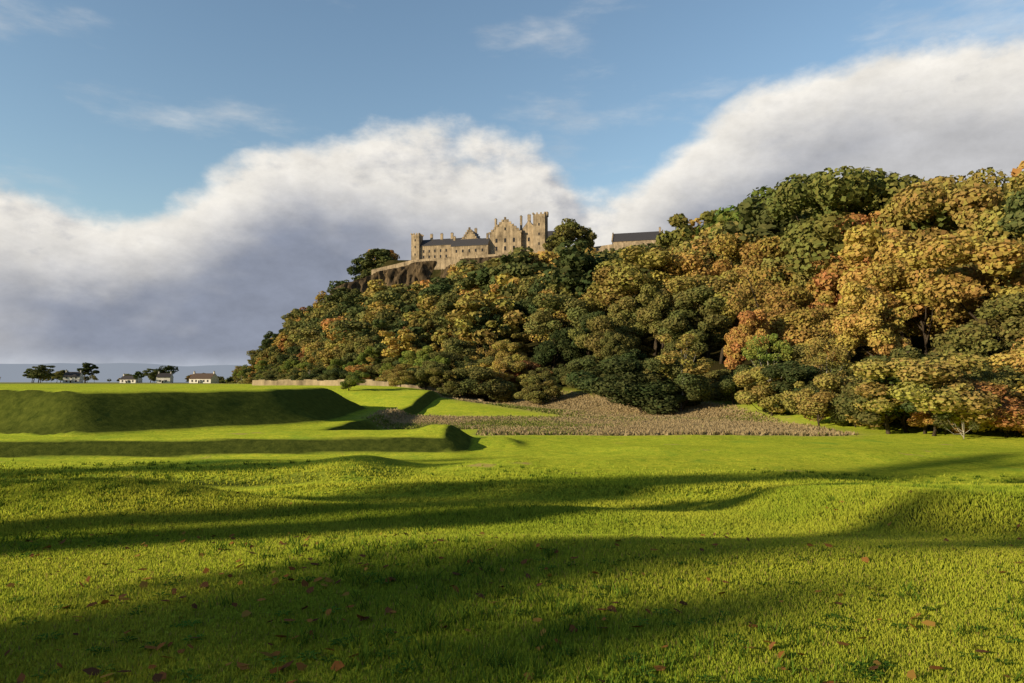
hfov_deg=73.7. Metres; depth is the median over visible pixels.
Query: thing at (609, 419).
rough grass tufts
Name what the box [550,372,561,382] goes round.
shrub
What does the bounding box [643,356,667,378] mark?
shrub
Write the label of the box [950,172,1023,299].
hill tree
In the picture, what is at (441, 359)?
hill tree
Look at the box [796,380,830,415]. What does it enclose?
shrub
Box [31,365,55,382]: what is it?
plain tree
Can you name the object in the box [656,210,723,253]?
skyline tree
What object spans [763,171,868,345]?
skyline tree
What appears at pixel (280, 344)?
hill tree
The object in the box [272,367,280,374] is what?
hill tree
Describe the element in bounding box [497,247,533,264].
hill tree
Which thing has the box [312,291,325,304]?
hill tree
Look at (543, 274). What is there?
hill tree
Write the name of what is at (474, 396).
scrub wall
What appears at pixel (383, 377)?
shrub
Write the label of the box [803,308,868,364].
hill tree
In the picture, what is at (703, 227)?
skyline tree
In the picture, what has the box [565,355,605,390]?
shrub
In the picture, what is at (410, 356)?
hill tree
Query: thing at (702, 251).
hill tree
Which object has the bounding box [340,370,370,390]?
field bush
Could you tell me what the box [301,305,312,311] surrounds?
hill tree
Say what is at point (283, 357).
hill tree
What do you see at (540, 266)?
hill tree
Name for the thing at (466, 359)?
hill tree
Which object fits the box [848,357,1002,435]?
tree
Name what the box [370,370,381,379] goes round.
shrub
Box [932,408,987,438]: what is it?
shrub
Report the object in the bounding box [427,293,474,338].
hill tree
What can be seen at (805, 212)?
hill tree
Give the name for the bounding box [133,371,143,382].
garden tree
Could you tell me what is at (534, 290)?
hill tree
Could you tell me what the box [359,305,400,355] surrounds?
hill tree
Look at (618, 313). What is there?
hill tree
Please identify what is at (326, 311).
hill tree
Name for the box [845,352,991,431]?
tree
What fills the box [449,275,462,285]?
hill tree
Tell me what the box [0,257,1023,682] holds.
ground
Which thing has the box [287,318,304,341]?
hill tree
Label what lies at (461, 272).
hill tree
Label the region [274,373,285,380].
shrub
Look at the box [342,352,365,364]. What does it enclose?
hill tree
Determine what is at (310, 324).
hill tree
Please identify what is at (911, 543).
lawn grass
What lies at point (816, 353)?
hill tree
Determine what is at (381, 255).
hill tree
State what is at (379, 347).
hill tree
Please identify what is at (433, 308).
hill tree
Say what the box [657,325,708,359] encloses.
hill tree
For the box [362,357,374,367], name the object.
hill tree
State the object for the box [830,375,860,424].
shrub
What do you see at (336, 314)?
hill tree
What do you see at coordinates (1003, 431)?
shrub
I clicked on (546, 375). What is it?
hill tree
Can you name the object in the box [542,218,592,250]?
castle tree
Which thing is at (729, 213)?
skyline tree
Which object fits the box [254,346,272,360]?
hill tree
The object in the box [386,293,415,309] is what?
hill tree
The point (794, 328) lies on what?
hill tree
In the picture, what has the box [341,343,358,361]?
hill tree
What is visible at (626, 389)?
tree
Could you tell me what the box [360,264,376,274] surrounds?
hill tree
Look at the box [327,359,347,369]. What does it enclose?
hill tree
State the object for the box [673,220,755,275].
hill tree
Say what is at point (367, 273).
hill tree
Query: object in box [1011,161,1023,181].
hill tree
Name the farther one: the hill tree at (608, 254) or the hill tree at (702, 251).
the hill tree at (608, 254)
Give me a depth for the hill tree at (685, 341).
66.42 m
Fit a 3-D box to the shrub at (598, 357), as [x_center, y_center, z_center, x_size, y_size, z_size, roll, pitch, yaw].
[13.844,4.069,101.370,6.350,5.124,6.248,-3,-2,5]
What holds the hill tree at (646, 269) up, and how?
on the ground at (132, 423)
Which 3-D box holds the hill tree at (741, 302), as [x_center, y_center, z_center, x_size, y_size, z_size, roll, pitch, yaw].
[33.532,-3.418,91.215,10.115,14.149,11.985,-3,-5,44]
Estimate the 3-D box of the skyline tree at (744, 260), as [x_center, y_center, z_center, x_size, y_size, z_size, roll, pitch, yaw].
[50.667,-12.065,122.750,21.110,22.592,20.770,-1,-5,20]
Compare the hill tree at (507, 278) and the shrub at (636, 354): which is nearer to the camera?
the shrub at (636, 354)
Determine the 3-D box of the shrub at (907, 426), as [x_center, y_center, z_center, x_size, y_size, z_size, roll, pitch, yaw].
[25.584,4.623,44.949,5.252,4.739,4.645,-2,-4,23]
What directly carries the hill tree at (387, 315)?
on the ground at (132, 423)
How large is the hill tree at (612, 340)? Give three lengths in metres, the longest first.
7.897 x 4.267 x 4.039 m
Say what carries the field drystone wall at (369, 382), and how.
on the ground at (132, 423)
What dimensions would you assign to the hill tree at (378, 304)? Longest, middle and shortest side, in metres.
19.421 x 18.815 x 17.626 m
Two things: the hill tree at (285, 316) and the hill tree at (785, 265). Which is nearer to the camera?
the hill tree at (785, 265)
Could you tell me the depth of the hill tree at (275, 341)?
404.37 m
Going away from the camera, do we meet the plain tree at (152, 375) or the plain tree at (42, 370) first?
the plain tree at (42, 370)
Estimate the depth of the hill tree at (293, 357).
295.00 m
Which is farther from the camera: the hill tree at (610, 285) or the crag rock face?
the crag rock face
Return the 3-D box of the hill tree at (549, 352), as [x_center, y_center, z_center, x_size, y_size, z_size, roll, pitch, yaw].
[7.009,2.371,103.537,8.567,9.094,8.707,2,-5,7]
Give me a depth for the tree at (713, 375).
72.84 m
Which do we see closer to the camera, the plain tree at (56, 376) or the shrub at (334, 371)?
the shrub at (334, 371)
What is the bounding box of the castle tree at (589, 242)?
[566,227,596,250]
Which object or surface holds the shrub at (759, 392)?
on the ground at (132, 423)
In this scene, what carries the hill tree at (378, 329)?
on the ground at (132, 423)
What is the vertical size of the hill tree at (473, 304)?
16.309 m
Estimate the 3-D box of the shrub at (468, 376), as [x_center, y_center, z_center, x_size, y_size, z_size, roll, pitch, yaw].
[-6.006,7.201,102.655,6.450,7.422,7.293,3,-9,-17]
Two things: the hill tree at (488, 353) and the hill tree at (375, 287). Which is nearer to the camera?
the hill tree at (488, 353)
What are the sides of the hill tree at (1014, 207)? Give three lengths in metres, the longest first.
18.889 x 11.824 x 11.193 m
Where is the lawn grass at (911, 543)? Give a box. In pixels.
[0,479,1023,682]
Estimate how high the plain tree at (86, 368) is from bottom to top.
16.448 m
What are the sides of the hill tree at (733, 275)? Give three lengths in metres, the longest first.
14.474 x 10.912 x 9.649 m
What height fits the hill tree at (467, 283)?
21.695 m
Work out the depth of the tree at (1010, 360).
45.01 m
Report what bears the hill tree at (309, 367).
on the ground at (132, 423)
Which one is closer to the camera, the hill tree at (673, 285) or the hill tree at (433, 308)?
the hill tree at (673, 285)
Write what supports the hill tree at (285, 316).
on the ground at (132, 423)
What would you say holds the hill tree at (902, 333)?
on the ground at (132, 423)
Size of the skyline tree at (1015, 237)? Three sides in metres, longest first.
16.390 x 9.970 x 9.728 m
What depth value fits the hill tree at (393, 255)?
474.02 m
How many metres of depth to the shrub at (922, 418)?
42.14 m
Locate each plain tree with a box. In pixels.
[22,369,34,382]
[26,366,45,382]
[29,370,50,382]
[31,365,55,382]
[51,371,62,382]
[77,362,99,382]
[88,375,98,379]
[140,368,154,382]
[147,370,160,378]
[152,365,178,374]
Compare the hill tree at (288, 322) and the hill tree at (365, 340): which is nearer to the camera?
the hill tree at (365, 340)
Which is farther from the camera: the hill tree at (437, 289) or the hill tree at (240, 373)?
the hill tree at (240, 373)
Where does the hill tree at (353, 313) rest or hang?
on the ground at (132, 423)
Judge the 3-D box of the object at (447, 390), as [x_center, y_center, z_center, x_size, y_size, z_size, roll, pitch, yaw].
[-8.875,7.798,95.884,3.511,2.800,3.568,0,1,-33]
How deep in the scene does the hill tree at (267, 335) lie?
445.14 m
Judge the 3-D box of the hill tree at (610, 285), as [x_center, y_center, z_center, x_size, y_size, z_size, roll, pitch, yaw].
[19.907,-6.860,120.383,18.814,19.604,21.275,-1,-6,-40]
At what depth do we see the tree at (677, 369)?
66.85 m
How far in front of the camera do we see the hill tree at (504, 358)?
105.65 m
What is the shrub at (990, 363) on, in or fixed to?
on the ground at (132, 423)
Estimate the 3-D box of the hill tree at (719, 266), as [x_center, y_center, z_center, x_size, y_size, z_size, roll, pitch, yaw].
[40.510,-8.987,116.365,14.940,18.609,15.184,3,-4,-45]
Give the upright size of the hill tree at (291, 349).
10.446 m
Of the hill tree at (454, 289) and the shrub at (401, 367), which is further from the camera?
the hill tree at (454, 289)
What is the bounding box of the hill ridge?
[0,363,247,382]
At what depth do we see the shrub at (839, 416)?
49.30 m
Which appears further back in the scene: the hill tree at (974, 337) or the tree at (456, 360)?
the tree at (456, 360)
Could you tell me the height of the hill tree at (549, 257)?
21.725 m
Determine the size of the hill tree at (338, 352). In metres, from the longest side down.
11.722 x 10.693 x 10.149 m
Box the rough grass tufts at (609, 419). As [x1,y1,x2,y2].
[362,387,858,435]
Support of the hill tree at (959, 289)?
on the ground at (132, 423)
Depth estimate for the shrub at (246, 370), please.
394.77 m
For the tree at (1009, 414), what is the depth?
39.06 m
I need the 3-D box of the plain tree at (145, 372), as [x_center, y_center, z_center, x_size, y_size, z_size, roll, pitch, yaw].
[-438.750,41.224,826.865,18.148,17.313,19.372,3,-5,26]
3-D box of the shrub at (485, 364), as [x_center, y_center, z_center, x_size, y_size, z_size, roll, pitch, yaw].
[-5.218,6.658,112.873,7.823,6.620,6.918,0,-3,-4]
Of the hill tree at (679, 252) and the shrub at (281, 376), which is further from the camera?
the shrub at (281, 376)
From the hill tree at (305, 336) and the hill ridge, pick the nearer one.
the hill tree at (305, 336)
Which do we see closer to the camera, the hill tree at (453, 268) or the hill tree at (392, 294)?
the hill tree at (392, 294)
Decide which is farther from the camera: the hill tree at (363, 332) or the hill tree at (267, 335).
the hill tree at (267, 335)
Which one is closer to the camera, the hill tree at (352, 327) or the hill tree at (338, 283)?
the hill tree at (352, 327)
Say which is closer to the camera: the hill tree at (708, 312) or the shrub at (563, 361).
the hill tree at (708, 312)
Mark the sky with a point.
(179, 179)
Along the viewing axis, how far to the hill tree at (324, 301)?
428.27 m
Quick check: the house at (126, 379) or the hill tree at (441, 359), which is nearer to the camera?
the hill tree at (441, 359)
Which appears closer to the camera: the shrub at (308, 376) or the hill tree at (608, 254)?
the hill tree at (608, 254)
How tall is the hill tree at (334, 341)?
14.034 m
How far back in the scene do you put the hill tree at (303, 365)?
226.26 m
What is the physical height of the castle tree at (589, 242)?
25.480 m
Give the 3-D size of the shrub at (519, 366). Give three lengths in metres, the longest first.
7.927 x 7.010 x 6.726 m
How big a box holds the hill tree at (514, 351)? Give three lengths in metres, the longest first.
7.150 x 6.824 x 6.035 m
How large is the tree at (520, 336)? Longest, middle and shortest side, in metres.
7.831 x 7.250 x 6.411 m
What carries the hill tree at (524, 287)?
on the ground at (132, 423)
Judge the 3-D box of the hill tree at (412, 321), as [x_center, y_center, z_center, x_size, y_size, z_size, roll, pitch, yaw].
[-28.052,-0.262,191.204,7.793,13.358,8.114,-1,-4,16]
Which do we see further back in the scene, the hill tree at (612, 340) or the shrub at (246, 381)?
the shrub at (246, 381)
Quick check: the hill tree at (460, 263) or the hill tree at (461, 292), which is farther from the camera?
the hill tree at (460, 263)
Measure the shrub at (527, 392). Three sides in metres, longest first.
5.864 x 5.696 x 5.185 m
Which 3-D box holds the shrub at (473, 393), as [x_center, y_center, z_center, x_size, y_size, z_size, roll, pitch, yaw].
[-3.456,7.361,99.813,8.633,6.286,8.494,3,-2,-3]
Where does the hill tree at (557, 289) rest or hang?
on the ground at (132, 423)
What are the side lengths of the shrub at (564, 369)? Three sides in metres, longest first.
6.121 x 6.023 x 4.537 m
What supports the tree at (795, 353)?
on the ground at (132, 423)
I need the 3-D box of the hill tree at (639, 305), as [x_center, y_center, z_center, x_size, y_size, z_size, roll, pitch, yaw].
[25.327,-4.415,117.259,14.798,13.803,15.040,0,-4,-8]
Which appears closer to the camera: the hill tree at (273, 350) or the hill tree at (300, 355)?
the hill tree at (300, 355)
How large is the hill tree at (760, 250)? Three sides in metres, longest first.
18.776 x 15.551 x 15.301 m
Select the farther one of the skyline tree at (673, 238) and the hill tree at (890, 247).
the skyline tree at (673, 238)
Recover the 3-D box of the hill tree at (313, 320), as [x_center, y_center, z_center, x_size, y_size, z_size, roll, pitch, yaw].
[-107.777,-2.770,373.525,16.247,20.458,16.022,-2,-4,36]
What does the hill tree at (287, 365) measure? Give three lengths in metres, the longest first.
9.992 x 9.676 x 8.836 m
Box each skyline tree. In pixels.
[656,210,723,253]
[694,219,728,234]
[708,185,775,240]
[733,233,781,266]
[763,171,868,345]
[784,165,968,277]
[866,167,1011,337]
[877,176,1014,299]
[963,229,1020,300]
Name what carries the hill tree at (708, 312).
on the ground at (132, 423)
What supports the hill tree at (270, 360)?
on the ground at (132, 423)
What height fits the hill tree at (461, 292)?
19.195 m
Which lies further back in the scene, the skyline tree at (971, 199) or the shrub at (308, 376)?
the shrub at (308, 376)
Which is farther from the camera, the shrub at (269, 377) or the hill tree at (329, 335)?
the shrub at (269, 377)
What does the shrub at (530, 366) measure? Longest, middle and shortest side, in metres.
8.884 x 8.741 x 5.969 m
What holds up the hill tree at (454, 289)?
on the ground at (132, 423)
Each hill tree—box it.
[237,371,246,379]
[246,350,257,357]
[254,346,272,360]
[254,360,267,369]
[258,339,273,350]
[261,331,277,346]
[268,345,284,355]
[268,356,277,365]
[269,348,288,361]
[272,337,281,346]
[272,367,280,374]
[276,329,287,339]
[276,354,289,364]
[277,335,294,351]
[278,359,300,373]
[281,309,303,325]
[283,319,299,332]
[284,338,302,352]
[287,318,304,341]
[287,327,323,346]
[287,346,300,354]
[288,355,298,365]
[296,361,313,370]
[297,313,312,322]
[297,349,306,359]
[298,318,318,329]
[300,352,310,362]
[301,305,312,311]
[301,321,315,328]
[301,364,320,376]
[304,302,341,321]
[305,340,327,357]
[307,356,318,364]
[311,347,325,364]
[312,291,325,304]
[312,299,327,310]
[314,310,343,333]
[316,360,325,367]
[317,340,349,367]
[318,323,327,335]
[320,316,354,339]
[321,308,340,317]
[322,287,353,308]
[327,279,348,288]
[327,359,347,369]
[328,318,374,342]
[330,331,351,347]
[332,340,355,359]
[336,294,369,312]
[339,288,361,302]
[339,301,371,321]
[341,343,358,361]
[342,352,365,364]
[343,359,365,371]
[347,254,380,280]
[353,334,385,360]
[354,329,371,347]
[355,287,415,319]
[357,268,375,278]
[357,345,380,367]
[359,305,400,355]
[360,248,395,267]
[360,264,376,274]
[362,279,393,296]
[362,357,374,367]
[364,301,400,316]
[367,249,399,265]
[368,318,394,340]
[371,319,424,352]
[373,309,401,329]
[377,329,417,356]
[378,362,393,376]
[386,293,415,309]
[394,286,410,291]
[394,332,424,360]
[395,276,454,344]
[398,350,416,365]
[400,317,417,334]
[403,294,440,332]
[407,284,422,293]
[410,280,432,289]
[413,345,432,366]
[415,317,439,344]
[418,332,438,351]
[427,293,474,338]
[427,355,450,364]
[429,302,440,347]
[430,329,450,353]
[434,312,457,338]
[442,337,485,358]
[444,289,526,353]
[445,259,480,282]
[446,264,481,278]
[446,292,486,339]
[447,264,458,274]
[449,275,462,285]
[450,285,459,293]
[452,266,496,299]
[457,274,480,294]
[459,307,496,349]
[459,356,473,367]
[467,306,509,352]
[475,251,554,295]
[476,257,498,267]
[476,339,510,359]
[484,273,521,304]
[484,297,535,340]
[486,255,523,267]
[487,257,548,339]
[491,339,528,361]
[492,360,510,400]
[495,356,514,372]
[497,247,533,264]
[509,276,540,344]
[521,276,561,331]
[523,293,593,365]
[523,367,553,390]
[525,290,567,342]
[528,266,565,287]
[529,249,560,335]
[530,327,581,369]
[537,283,576,343]
[543,239,611,299]
[559,289,586,327]
[568,315,641,357]
[570,311,604,358]
[581,245,674,315]
[593,245,643,258]
[600,331,628,363]
[607,296,646,340]
[609,254,675,302]
[628,275,695,354]
[632,284,676,355]
[633,246,710,303]
[638,243,655,252]
[643,251,715,344]
[654,332,714,410]
[657,285,731,362]
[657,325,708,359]
[661,274,752,358]
[667,218,706,250]
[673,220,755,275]
[680,238,742,276]
[692,270,764,363]
[698,223,715,237]
[705,193,805,267]
[706,232,779,281]
[721,265,796,361]
[723,309,769,369]
[727,235,812,353]
[741,333,793,379]
[752,285,851,346]
[756,213,855,313]
[787,207,824,224]
[800,336,850,376]
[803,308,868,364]
[806,210,896,353]
[831,281,911,357]
[836,224,948,352]
[841,304,904,337]
[859,260,984,353]
[899,229,1023,328]
[928,291,1023,362]
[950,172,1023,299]
[996,189,1023,291]
[1005,171,1023,193]
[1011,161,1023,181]
[1011,338,1023,349]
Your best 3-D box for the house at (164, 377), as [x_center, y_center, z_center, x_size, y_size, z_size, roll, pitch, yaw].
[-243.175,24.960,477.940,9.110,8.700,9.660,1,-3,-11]
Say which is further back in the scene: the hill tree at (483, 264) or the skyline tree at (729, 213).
the hill tree at (483, 264)
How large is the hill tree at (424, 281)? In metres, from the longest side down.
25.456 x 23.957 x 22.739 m
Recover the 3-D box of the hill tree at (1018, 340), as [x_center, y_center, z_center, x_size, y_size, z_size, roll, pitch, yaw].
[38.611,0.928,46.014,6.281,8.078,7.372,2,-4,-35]
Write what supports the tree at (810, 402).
on the ground at (132, 423)
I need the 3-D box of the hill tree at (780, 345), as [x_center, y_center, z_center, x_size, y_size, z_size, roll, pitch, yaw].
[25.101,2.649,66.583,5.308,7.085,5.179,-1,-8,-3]
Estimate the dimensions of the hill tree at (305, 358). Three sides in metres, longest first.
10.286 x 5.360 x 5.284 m
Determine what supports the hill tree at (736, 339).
on the ground at (132, 423)
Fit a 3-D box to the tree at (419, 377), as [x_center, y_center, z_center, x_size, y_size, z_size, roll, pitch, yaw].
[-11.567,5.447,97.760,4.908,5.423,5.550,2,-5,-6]
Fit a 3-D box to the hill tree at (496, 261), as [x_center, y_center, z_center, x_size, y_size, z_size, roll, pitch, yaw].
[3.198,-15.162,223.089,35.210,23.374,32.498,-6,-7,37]
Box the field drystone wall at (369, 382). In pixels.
[252,379,483,400]
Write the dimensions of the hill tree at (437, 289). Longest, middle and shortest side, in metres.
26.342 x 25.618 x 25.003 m
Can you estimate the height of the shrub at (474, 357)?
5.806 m
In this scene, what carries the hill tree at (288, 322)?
on the ground at (132, 423)
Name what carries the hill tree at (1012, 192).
on the ground at (132, 423)
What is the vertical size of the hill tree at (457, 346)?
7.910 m
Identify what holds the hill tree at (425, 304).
on the ground at (132, 423)
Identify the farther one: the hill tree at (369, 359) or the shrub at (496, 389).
the hill tree at (369, 359)
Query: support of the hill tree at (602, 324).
on the ground at (132, 423)
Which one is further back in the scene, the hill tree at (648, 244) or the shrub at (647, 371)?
the hill tree at (648, 244)
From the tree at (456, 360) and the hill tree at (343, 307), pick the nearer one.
the tree at (456, 360)
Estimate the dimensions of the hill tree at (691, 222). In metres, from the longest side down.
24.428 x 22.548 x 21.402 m
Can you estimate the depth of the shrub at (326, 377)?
166.72 m
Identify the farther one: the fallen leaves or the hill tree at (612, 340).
the hill tree at (612, 340)
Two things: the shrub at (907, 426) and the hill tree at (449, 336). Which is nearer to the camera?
the shrub at (907, 426)
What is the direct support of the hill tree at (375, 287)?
on the ground at (132, 423)
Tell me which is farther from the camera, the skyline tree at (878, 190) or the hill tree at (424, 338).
the hill tree at (424, 338)
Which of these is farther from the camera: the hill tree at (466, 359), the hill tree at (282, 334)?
the hill tree at (282, 334)
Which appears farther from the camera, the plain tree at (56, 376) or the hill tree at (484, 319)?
the plain tree at (56, 376)
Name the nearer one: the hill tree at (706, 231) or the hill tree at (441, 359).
the hill tree at (441, 359)
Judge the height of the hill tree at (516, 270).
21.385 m
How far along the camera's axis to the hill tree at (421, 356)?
130.17 m
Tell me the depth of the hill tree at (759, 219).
116.79 m
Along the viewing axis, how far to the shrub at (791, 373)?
56.92 m
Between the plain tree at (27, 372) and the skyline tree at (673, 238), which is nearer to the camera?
the skyline tree at (673, 238)
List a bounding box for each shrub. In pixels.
[241,368,254,375]
[243,378,253,383]
[259,369,273,379]
[260,374,278,380]
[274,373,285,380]
[290,370,306,379]
[299,374,320,379]
[306,367,325,374]
[322,375,339,379]
[323,367,347,379]
[345,365,374,380]
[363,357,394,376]
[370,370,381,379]
[375,369,405,381]
[386,367,419,384]
[387,363,412,380]
[392,359,403,367]
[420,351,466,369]
[451,355,480,368]
[451,366,488,399]
[451,366,517,401]
[464,359,480,365]
[467,373,516,400]
[472,363,491,367]
[476,356,500,367]
[488,359,534,389]
[502,360,552,382]
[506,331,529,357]
[509,374,524,390]
[513,373,562,404]
[535,387,563,402]
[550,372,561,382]
[551,364,568,378]
[557,344,569,367]
[561,367,599,387]
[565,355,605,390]
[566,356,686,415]
[593,353,602,373]
[611,348,650,376]
[637,345,655,359]
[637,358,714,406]
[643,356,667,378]
[669,373,711,410]
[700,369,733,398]
[717,364,757,403]
[732,366,787,415]
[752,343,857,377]
[759,360,829,392]
[762,390,795,414]
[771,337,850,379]
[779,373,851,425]
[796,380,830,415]
[829,408,857,426]
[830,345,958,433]
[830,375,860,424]
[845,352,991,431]
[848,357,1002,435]
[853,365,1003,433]
[869,382,938,428]
[907,405,968,434]
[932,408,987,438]
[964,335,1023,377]
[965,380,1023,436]
[971,371,1023,400]
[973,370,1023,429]
[976,356,1020,371]
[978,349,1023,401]
[992,347,1023,382]
[999,404,1021,435]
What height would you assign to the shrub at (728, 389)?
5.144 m
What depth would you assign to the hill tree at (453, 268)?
386.17 m
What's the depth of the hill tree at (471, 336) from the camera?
141.96 m
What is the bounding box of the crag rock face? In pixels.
[329,255,507,301]
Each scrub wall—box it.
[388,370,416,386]
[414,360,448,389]
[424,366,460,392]
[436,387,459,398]
[444,377,469,393]
[460,393,484,398]
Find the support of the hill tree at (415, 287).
on the ground at (132, 423)
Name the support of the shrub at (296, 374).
on the ground at (132, 423)
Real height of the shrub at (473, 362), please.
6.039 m
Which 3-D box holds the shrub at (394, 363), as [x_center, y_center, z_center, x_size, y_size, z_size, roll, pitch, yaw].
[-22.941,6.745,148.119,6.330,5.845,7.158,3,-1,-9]
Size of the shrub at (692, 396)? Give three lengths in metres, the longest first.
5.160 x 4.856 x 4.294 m
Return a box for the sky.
[0,0,1023,365]
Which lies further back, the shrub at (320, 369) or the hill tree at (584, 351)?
the shrub at (320, 369)
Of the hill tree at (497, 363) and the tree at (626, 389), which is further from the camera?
the hill tree at (497, 363)
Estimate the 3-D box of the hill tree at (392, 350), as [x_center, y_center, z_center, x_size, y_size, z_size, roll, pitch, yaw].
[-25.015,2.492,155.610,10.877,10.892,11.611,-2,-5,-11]
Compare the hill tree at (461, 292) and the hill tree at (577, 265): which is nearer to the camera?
the hill tree at (577, 265)
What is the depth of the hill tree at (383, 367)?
145.91 m
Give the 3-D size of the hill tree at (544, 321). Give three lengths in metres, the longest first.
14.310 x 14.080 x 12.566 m
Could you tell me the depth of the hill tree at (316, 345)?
274.15 m
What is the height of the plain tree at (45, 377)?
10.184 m
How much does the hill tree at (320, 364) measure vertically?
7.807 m
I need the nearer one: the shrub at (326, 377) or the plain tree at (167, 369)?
the shrub at (326, 377)
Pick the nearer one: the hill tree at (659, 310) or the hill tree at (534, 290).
the hill tree at (659, 310)
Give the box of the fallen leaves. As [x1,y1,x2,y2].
[0,486,1022,682]
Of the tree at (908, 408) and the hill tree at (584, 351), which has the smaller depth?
the tree at (908, 408)
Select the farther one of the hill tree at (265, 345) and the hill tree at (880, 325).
the hill tree at (265, 345)
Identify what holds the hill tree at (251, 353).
on the ground at (132, 423)
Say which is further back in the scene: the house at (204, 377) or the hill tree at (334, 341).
the house at (204, 377)
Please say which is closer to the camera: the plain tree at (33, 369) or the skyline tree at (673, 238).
the skyline tree at (673, 238)
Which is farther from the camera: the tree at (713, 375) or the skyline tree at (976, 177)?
the skyline tree at (976, 177)
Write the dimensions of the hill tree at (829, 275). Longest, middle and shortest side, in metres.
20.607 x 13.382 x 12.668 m
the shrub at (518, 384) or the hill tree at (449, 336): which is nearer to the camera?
the shrub at (518, 384)
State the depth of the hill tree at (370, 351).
177.57 m
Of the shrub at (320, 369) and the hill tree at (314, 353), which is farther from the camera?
the hill tree at (314, 353)
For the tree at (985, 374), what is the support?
on the ground at (132, 423)
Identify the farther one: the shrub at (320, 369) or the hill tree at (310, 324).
the hill tree at (310, 324)
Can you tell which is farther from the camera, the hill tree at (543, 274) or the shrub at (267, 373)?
the shrub at (267, 373)
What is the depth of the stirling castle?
428.27 m
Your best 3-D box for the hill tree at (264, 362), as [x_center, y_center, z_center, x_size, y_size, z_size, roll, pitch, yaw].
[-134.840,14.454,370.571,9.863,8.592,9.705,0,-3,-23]
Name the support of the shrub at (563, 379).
on the ground at (132, 423)
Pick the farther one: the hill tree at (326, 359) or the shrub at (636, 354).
the hill tree at (326, 359)
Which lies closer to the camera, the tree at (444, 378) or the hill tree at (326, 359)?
the tree at (444, 378)
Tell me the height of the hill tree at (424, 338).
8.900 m
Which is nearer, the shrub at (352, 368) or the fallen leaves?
the fallen leaves
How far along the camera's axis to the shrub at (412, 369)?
116.52 m
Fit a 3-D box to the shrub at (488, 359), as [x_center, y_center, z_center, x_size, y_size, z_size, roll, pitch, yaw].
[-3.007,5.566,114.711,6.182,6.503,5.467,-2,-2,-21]
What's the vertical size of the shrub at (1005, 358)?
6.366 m
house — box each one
[63,370,83,382]
[119,373,142,382]
[156,371,173,382]
[189,371,218,382]
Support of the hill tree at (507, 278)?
on the ground at (132, 423)
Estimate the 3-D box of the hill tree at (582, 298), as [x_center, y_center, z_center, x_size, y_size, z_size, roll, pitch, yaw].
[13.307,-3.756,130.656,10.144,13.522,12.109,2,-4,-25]
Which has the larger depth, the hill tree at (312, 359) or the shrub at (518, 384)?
the hill tree at (312, 359)
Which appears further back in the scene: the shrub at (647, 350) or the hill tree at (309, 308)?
the hill tree at (309, 308)
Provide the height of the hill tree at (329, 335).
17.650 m
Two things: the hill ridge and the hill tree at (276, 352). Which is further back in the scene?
the hill ridge
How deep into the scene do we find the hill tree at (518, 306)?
146.15 m
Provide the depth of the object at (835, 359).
67.74 m
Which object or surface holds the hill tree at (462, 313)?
on the ground at (132, 423)
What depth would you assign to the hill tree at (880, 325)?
62.64 m
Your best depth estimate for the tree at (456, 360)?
125.98 m
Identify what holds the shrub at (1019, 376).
on the ground at (132, 423)
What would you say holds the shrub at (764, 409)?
on the ground at (132, 423)
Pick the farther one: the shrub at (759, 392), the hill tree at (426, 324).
the hill tree at (426, 324)
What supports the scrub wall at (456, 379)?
on the ground at (132, 423)
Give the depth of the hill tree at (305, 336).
323.76 m
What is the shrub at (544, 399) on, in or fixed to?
on the ground at (132, 423)
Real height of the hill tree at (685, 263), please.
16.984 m
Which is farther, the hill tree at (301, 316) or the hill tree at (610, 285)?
the hill tree at (301, 316)
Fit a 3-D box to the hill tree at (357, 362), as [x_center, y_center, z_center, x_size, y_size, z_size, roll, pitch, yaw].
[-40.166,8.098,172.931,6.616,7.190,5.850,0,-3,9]
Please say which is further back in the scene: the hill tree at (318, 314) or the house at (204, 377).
the house at (204, 377)
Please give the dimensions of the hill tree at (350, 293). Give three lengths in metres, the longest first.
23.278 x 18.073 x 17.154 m
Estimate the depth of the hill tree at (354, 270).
463.75 m
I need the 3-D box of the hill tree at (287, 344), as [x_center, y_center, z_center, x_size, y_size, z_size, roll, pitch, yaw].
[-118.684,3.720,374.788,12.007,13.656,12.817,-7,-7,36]
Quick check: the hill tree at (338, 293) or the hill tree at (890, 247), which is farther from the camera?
the hill tree at (338, 293)
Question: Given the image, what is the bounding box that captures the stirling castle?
[371,211,662,274]
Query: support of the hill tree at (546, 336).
on the ground at (132, 423)

